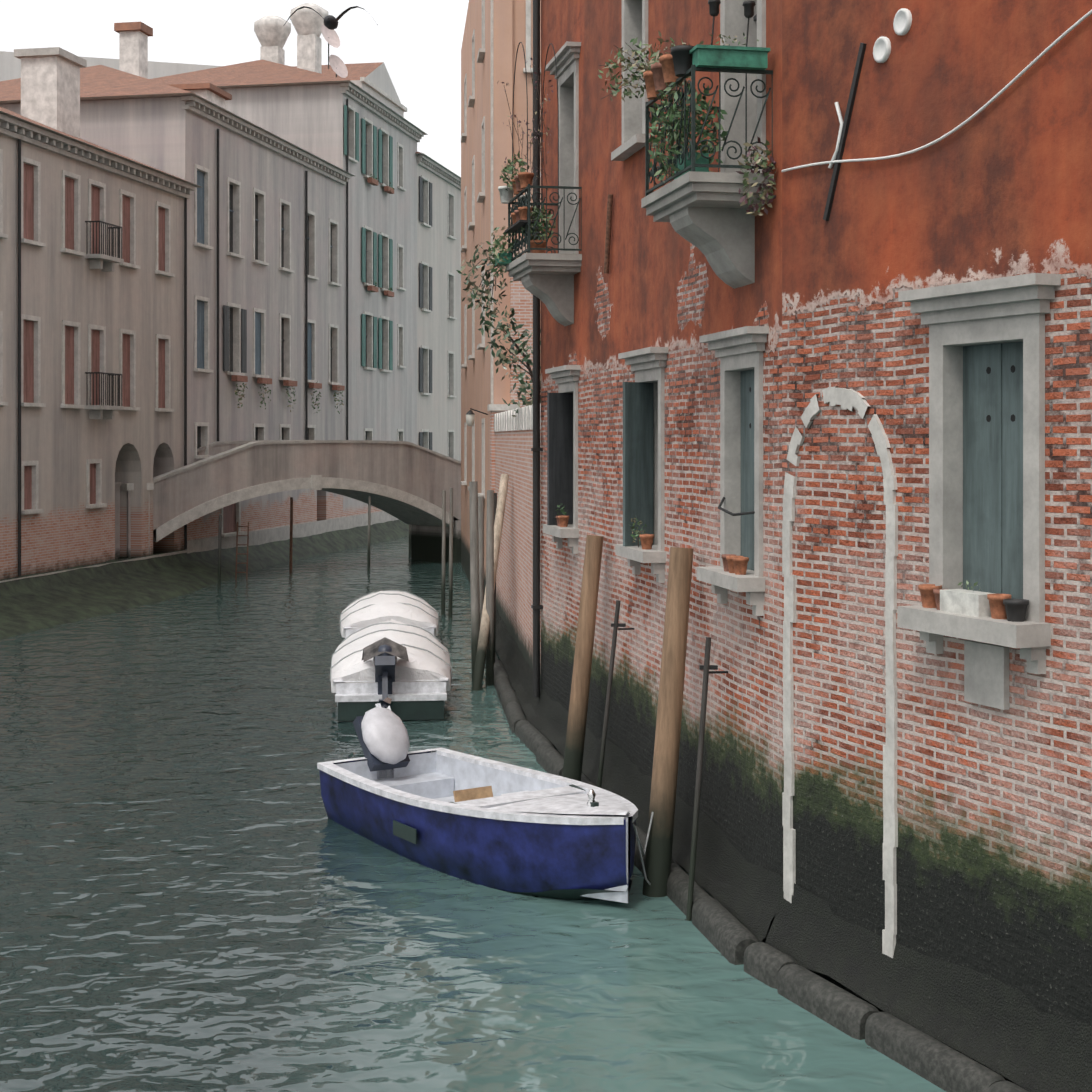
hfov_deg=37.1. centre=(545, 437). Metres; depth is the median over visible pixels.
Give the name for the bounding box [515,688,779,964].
bank foot
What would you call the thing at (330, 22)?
gull
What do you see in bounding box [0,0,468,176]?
sky
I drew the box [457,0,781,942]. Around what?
balcony house
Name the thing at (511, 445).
garden wall
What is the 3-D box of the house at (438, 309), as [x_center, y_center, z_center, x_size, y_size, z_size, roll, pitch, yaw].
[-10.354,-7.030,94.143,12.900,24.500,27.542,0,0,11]
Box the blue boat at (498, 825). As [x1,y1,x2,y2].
[317,707,637,902]
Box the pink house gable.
[493,0,540,407]
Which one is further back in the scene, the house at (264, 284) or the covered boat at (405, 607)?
the house at (264, 284)
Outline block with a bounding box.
[0,51,221,80]
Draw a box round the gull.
[284,6,377,29]
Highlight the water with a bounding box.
[0,536,945,1091]
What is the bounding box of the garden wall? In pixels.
[487,403,540,731]
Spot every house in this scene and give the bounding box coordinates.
[0,22,353,553]
[0,47,200,582]
[150,3,427,528]
[292,62,460,460]
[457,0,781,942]
[461,0,540,594]
[781,0,1091,1091]
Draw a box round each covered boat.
[330,619,451,720]
[340,590,438,637]
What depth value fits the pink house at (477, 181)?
46.10 m
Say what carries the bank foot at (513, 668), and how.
attached to the garden wall
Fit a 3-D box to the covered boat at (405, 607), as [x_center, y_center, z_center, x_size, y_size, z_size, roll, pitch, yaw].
[-3.610,4.242,37.507,2.266,1.362,5.856,0,0,-6]
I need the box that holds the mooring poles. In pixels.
[469,474,727,920]
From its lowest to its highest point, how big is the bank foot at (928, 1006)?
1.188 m
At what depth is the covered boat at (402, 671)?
27.28 m
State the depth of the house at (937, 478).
12.45 m
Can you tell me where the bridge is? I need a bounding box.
[115,440,460,562]
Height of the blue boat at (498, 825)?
1.463 m
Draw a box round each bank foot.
[485,607,540,732]
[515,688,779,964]
[744,875,1091,1091]
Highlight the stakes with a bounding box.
[217,488,452,618]
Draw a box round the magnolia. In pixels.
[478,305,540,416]
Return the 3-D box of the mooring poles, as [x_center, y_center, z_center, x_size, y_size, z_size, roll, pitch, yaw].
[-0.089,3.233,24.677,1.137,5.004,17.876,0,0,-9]
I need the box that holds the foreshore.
[0,520,408,638]
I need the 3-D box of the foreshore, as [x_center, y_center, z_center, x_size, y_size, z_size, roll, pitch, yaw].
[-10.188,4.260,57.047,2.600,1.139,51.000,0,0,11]
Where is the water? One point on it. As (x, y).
(200, 890)
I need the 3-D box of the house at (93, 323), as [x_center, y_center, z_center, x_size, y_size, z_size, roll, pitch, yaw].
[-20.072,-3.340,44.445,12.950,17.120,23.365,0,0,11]
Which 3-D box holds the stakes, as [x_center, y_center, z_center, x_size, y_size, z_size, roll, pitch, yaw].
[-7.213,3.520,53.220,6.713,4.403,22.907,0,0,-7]
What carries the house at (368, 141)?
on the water
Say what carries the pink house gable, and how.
attached to the pink house at (477, 181)
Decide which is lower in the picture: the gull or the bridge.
the bridge

